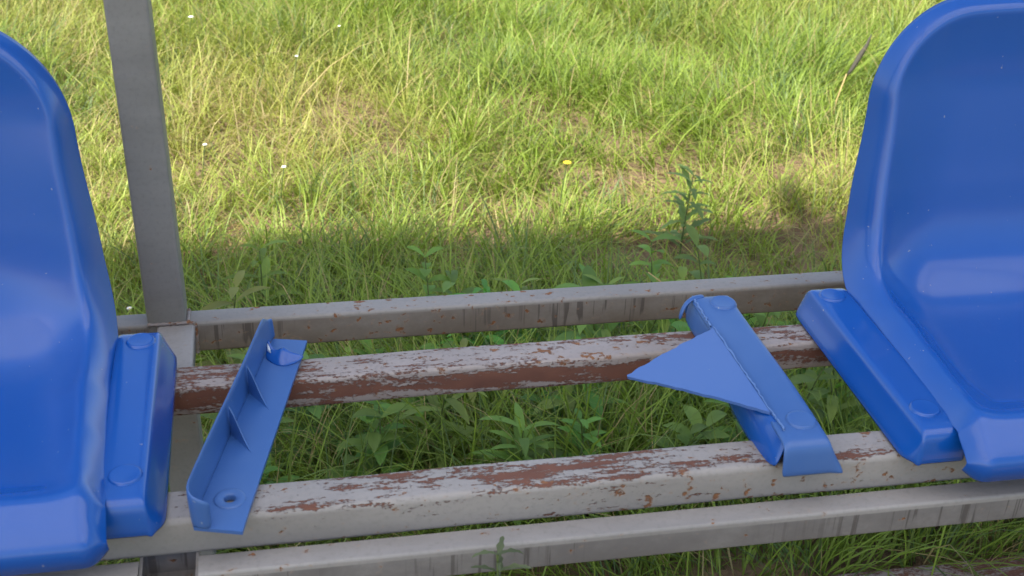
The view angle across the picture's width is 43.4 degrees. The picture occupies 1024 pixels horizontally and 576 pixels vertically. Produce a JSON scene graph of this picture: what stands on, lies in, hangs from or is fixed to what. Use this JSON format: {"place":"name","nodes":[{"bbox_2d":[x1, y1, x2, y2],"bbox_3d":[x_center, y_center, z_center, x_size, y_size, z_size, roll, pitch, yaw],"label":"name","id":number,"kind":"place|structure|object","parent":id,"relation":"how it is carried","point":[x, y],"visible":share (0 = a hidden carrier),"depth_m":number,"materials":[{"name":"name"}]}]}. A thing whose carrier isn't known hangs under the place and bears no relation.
{"place":"outdoors","nodes":[
{"label":"outdoors","id":0,"kind":"place"},
{"bbox_2d":[0,0,1023,575],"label":"ground","id":1,"kind":"structure","parent":0,"point":[737,564],"depth_m":2.40,"materials":[{"name":"plant"}]},
{"bbox_2d":[202,143,206,192],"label":"flower","id":2,"kind":"object","parent":1,"relation":"on","point":[204,144],"visible":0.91,"depth_m":2.27,"materials":[{"name":"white plant"}]},
{"bbox_2d":[195,270,269,365],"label":"leafy weed","id":3,"kind":"object","parent":1,"relation":"on","point":[238,278],"visible":0.33,"depth_m":1.63,"materials":[{"name":"green plant"}]},
{"bbox_2d":[227,347,248,363],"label":"leafy weed","id":4,"kind":"object","parent":1,"relation":"on","point":[237,351],"visible":0.04,"depth_m":1.63,"materials":[{"name":"green plant"}]},
{"bbox_2d":[200,354,296,466],"bbox_3d":[-0.313,0.193,1.485,0.116,0.225,0.118,12,31,18],"label":"leafy weed","id":5,"kind":"object","parent":1,"relation":"on","point":[242,357],"visible":0.08,"depth_m":1.47,"materials":[{"name":"green plant"}]},
{"bbox_2d":[221,240,302,305],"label":"tall weed","id":6,"kind":"object","parent":1,"relation":"on","point":[264,263],"visible":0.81,"depth_m":1.86,"materials":[{"name":"green plant"}]},
{"bbox_2d":[261,456,299,483],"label":"leafy weed","id":7,"kind":"object","parent":1,"relation":"on","point":[268,469],"visible":0.09,"depth_m":1.43,"materials":[{"name":"green plant"}]},
{"bbox_2d":[280,166,285,214],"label":"flower","id":8,"kind":"object","parent":1,"relation":"on","point":[283,167],"visible":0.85,"depth_m":2.20,"materials":[{"name":"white plant"}]},
{"bbox_2d":[294,55,297,105],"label":"flower","id":9,"kind":"object","parent":1,"relation":"on","point":[296,56],"visible":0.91,"depth_m":2.73,"materials":[{"name":"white plant"}]},
{"bbox_2d":[276,354,343,473],"bbox_3d":[-0.244,0.168,1.526,0.078,0.228,0.074,21,34,31],"label":"leafy weed","id":10,"kind":"object","parent":1,"relation":"on","point":[317,410],"visible":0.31,"depth_m":1.52,"materials":[{"name":"green plant"}]},
{"bbox_2d":[265,351,355,457],"bbox_3d":[-0.253,0.142,1.593,0.159,0.205,0.098,22,34,31],"label":"leafy weed","id":11,"kind":"object","parent":1,"relation":"on","point":[313,356],"visible":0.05,"depth_m":1.58,"materials":[{"name":"green plant"}]},
{"bbox_2d":[333,346,382,424],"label":"leafy weed","id":12,"kind":"object","parent":1,"relation":"on","point":[349,349],"visible":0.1,"depth_m":1.66,"materials":[{"name":"green plant"}]},
{"bbox_2d":[336,430,392,468],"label":"leafy weed","id":13,"kind":"object","parent":1,"relation":"on","point":[342,450],"visible":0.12,"depth_m":1.53,"materials":[{"name":"green plant"}]},
{"bbox_2d":[353,339,382,354],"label":"leafy weed","id":14,"kind":"object","parent":1,"relation":"on","point":[367,342],"visible":0.07,"depth_m":1.68,"materials":[{"name":"green plant"}]},
{"bbox_2d":[322,402,414,478],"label":"leafy weed","id":15,"kind":"object","parent":1,"relation":"on","point":[374,438],"visible":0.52,"depth_m":1.45,"materials":[{"name":"green plant"}]},
{"bbox_2d":[345,400,406,476],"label":"leafy weed","id":16,"kind":"object","parent":1,"relation":"on","point":[386,446],"visible":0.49,"depth_m":1.47,"materials":[{"name":"green plant"}]},
{"bbox_2d":[384,396,442,459],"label":"leafy weed","id":17,"kind":"object","parent":1,"relation":"on","point":[416,399],"visible":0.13,"depth_m":1.58,"materials":[{"name":"green plant"}]},
{"bbox_2d":[400,246,451,351],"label":"leafy weed","id":18,"kind":"object","parent":1,"relation":"on","point":[424,272],"visible":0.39,"depth_m":1.72,"materials":[{"name":"green plant"}]},
{"bbox_2d":[384,391,490,467],"bbox_3d":[-0.073,0.172,1.522,0.126,0.223,0.124,20,34,29],"label":"leafy weed","id":19,"kind":"object","parent":1,"relation":"on","point":[456,405],"visible":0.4,"depth_m":1.50,"materials":[{"name":"green plant"}]},
{"bbox_2d":[420,341,463,434],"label":"leafy weed","id":20,"kind":"object","parent":1,"relation":"on","point":[445,345],"visible":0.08,"depth_m":1.60,"materials":[{"name":"green plant"}]},
{"bbox_2d":[7,0,878,201],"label":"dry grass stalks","id":21,"kind":"object","parent":1,"relation":"on","point":[300,87],"visible":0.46,"depth_m":2.60,"materials":[{"name":"plant"}]},
{"bbox_2d":[430,270,492,346],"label":"leafy weed","id":22,"kind":"object","parent":1,"relation":"on","point":[447,285],"visible":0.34,"depth_m":1.72,"materials":[{"name":"green plant"}]},
{"bbox_2d":[437,279,515,345],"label":"leafy weed","id":23,"kind":"object","parent":1,"relation":"on","point":[486,289],"visible":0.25,"depth_m":1.68,"materials":[{"name":"green plant"}]},
{"bbox_2d":[444,338,512,440],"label":"leafy weed","id":24,"kind":"object","parent":1,"relation":"on","point":[464,344],"visible":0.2,"depth_m":1.58,"materials":[{"name":"green plant"}]},
{"bbox_2d":[471,536,531,575],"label":"tall weed","id":25,"kind":"object","parent":1,"relation":"on","point":[499,557],"visible":1,"depth_m":0.88,"materials":[{"name":"green plant"}]},
{"bbox_2d":[478,280,545,343],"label":"leafy weed","id":26,"kind":"object","parent":1,"relation":"on","point":[513,285],"visible":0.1,"depth_m":1.71,"materials":[{"name":"green plant"}]},
{"bbox_2d":[464,424,564,464],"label":"leafy weed","id":27,"kind":"object","parent":1,"relation":"on","point":[538,444],"visible":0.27,"depth_m":1.48,"materials":[{"name":"green plant"}]},
{"bbox_2d":[468,402,577,524],"bbox_3d":[0.009,0.219,1.474,0.103,0.188,0.126,-14,33,-27],"label":"leafy weed","id":28,"kind":"object","parent":1,"relation":"on","point":[523,441],"visible":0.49,"depth_m":1.44,"materials":[{"name":"green plant"}]},
{"bbox_2d":[23,0,1023,575],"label":"bench shelter","id":29,"kind":"object","parent":1,"relation":"on","point":[319,510],"visible":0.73,"depth_m":0.98,"materials":[{"name":"metal"}]},
{"bbox_2d":[0,31,176,575],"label":"stadium seat","id":30,"kind":"object","parent":29,"relation":"on","point":[87,396],"visible":1,"depth_m":0.97,"materials":[{"name":"blue plastic"}]},
{"bbox_2d":[186,319,306,534],"bbox_3d":[-0.194,0.091,0.965,0.040,0.033,0.250,3,29,2],"label":"broken seat strip","id":31,"kind":"object","parent":29,"relation":"on","point":[231,461],"visible":1,"depth_m":0.95,"materials":[{"name":"blue plastic"}]},
{"bbox_2d":[627,294,842,476],"bbox_3d":[0.159,0.072,1.032,0.133,0.037,0.235,-4,30,-10],"label":"broken seat strip","id":32,"kind":"object","parent":29,"relation":"on","point":[724,354],"visible":1,"depth_m":1.01,"materials":[{"name":"blue plastic"}]},
{"bbox_2d":[796,0,1023,482],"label":"stadium seat","id":33,"kind":"object","parent":29,"relation":"on","point":[914,329],"visible":1,"depth_m":1.12,"materials":[{"name":"blue plastic"}]},
{"bbox_2d":[493,278,571,341],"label":"leafy weed","id":34,"kind":"object","parent":1,"relation":"on","point":[547,328],"visible":0.22,"depth_m":1.72,"materials":[{"name":"green plant"}]},
{"bbox_2d":[508,436,563,521],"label":"leafy weed","id":35,"kind":"object","parent":1,"relation":"on","point":[538,451],"visible":0.12,"depth_m":1.49,"materials":[{"name":"green plant"}]},
{"bbox_2d":[520,390,562,441],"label":"leafy weed","id":36,"kind":"object","parent":1,"relation":"on","point":[535,397],"visible":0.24,"depth_m":1.57,"materials":[{"name":"green plant"}]},
{"bbox_2d":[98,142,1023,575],"bbox_3d":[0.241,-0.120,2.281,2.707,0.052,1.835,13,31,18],"label":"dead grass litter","id":37,"kind":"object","parent":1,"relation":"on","point":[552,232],"visible":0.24,"depth_m":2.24,"materials":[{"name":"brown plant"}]},
{"bbox_2d":[530,385,594,452],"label":"leafy weed","id":38,"kind":"object","parent":1,"relation":"on","point":[568,389],"visible":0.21,"depth_m":1.56,"materials":[{"name":"green plant"}]},
{"bbox_2d":[559,161,570,208],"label":"flower","id":39,"kind":"object","parent":1,"relation":"on","point":[567,162],"visible":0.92,"depth_m":2.25,"materials":[{"name":"yellow plant"}]},
{"bbox_2d":[557,408,611,457],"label":"leafy weed","id":40,"kind":"object","parent":1,"relation":"on","point":[577,426],"visible":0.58,"depth_m":1.48,"materials":[{"name":"green plant"}]},
{"bbox_2d":[544,264,624,341],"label":"leafy weed","id":41,"kind":"object","parent":1,"relation":"on","point":[582,267],"visible":0.06,"depth_m":1.76,"materials":[{"name":"green plant"}]},
{"bbox_2d":[553,265,618,340],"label":"leafy weed","id":42,"kind":"object","parent":1,"relation":"on","point":[587,280],"visible":0.23,"depth_m":1.65,"materials":[{"name":"green plant"}]},
{"bbox_2d":[546,336,647,441],"bbox_3d":[0.091,0.163,1.574,0.109,0.183,0.115,25,36,35],"label":"leafy weed","id":43,"kind":"object","parent":1,"relation":"on","point":[592,402],"visible":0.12,"depth_m":1.55,"materials":[{"name":"green plant"}]},
{"bbox_2d":[574,274,630,389],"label":"leafy weed","id":44,"kind":"object","parent":1,"relation":"on","point":[603,330],"visible":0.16,"depth_m":1.64,"materials":[{"name":"green plant"}]},
{"bbox_2d":[525,380,685,410],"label":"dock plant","id":45,"kind":"object","parent":1,"relation":"on","point":[581,391],"visible":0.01,"depth_m":1.69,"materials":[{"name":"green plant"}]},
{"bbox_2d":[623,230,681,329],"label":"leafy weed","id":46,"kind":"object","parent":1,"relation":"on","point":[657,264],"visible":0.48,"depth_m":1.78,"materials":[{"name":"green plant"}]},
{"bbox_2d":[623,266,694,390],"bbox_3d":[0.191,0.071,1.710,0.095,0.221,0.074,22,35,32],"label":"leafy weed","id":47,"kind":"object","parent":1,"relation":"on","point":[682,271],"visible":0.2,"depth_m":1.67,"materials":[{"name":"green plant"}]},
{"bbox_2d":[637,321,690,426],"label":"leafy weed","id":48,"kind":"object","parent":1,"relation":"on","point":[675,324],"visible":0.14,"depth_m":1.59,"materials":[{"name":"green plant"}]},
{"bbox_2d":[652,318,689,332],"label":"leafy weed","id":49,"kind":"object","parent":1,"relation":"on","point":[673,330],"visible":0.02,"depth_m":1.69,"materials":[{"name":"green plant"}]},
{"bbox_2d":[643,164,717,270],"bbox_3d":[0.277,-0.105,2.123,0.127,0.178,0.108,-4,30,-10],"label":"tall weed","id":50,"kind":"object","parent":1,"relation":"on","point":[685,216],"visible":0.98,"depth_m":2.11,"materials":[{"name":"green plant"}]},
{"bbox_2d":[647,405,729,449],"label":"leafy weed","id":51,"kind":"object","parent":1,"relation":"on","point":[697,426],"visible":0.41,"depth_m":1.47,"materials":[{"name":"green plant"}]},
{"bbox_2d":[653,390,725,436],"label":"leafy weed","id":52,"kind":"object","parent":1,"relation":"on","point":[694,405],"visible":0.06,"depth_m":1.64,"materials":[{"name":"green plant"}]},
{"bbox_2d":[673,224,716,279],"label":"leafy weed","id":53,"kind":"object","parent":1,"relation":"on","point":[694,237],"visible":0.4,"depth_m":1.75,"materials":[{"name":"green plant"}]},
{"bbox_2d":[703,398,748,441],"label":"leafy weed","id":54,"kind":"object","parent":1,"relation":"on","point":[721,428],"visible":0.16,"depth_m":1.52,"materials":[{"name":"green plant"}]},
{"bbox_2d":[722,430,744,441],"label":"leafy weed","id":55,"kind":"object","parent":1,"relation":"on","point":[725,439],"visible":0.02,"depth_m":1.56,"materials":[{"name":"green plant"}]},
{"bbox_2d":[744,313,757,324],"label":"leafy weed","id":56,"kind":"object","parent":1,"relation":"on","point":[753,320],"visible":0.07,"depth_m":1.76,"materials":[{"name":"green plant"}]},
{"bbox_2d":[725,276,787,325],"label":"leafy weed","id":57,"kind":"object","parent":1,"relation":"on","point":[780,322],"visible":0.12,"depth_m":1.80,"materials":[{"name":"green plant"}]},
{"bbox_2d":[753,311,785,326],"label":"leafy weed","id":58,"kind":"object","parent":1,"relation":"on","point":[761,318],"visible":0.12,"depth_m":1.62,"materials":[{"name":"green plant"}]},
{"bbox_2d":[789,366,830,376],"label":"leafy weed","id":59,"kind":"object","parent":1,"relation":"on","point":[803,370],"visible":0.01,"depth_m":1.73,"materials":[{"name":"green plant"}]},
{"bbox_2d":[789,366,837,422],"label":"leafy weed","id":60,"kind":"object","parent":1,"relation":"on","point":[809,377],"visible":0.38,"depth_m":1.50,"materials":[{"name":"green plant"}]},
{"bbox_2d":[796,321,861,430],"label":"leafy weed","id":61,"kind":"object","parent":1,"relation":"on","point":[850,419],"visible":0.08,"depth_m":1.60,"materials":[{"name":"green plant"}]},
{"bbox_2d":[802,366,871,434],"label":"leafy weed","id":62,"kind":"object","parent":1,"relation":"on","point":[833,407],"visible":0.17,"depth_m":1.54,"materials":[{"name":"green plant"}]},
{"bbox_2d":[832,34,871,118],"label":"seed stalk","id":63,"kind":"object","parent":1,"relation":"on","point":[858,59],"visible":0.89,"depth_m":2.64,"materials":[{"name":"plant"}]},
{"bbox_2d":[989,521,993,540],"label":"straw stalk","id":64,"kind":"object","parent":1,"relation":"on","point":[990,537],"visible":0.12,"depth_m":1.52,"materials":[{"name":"green plant"}]}
]}

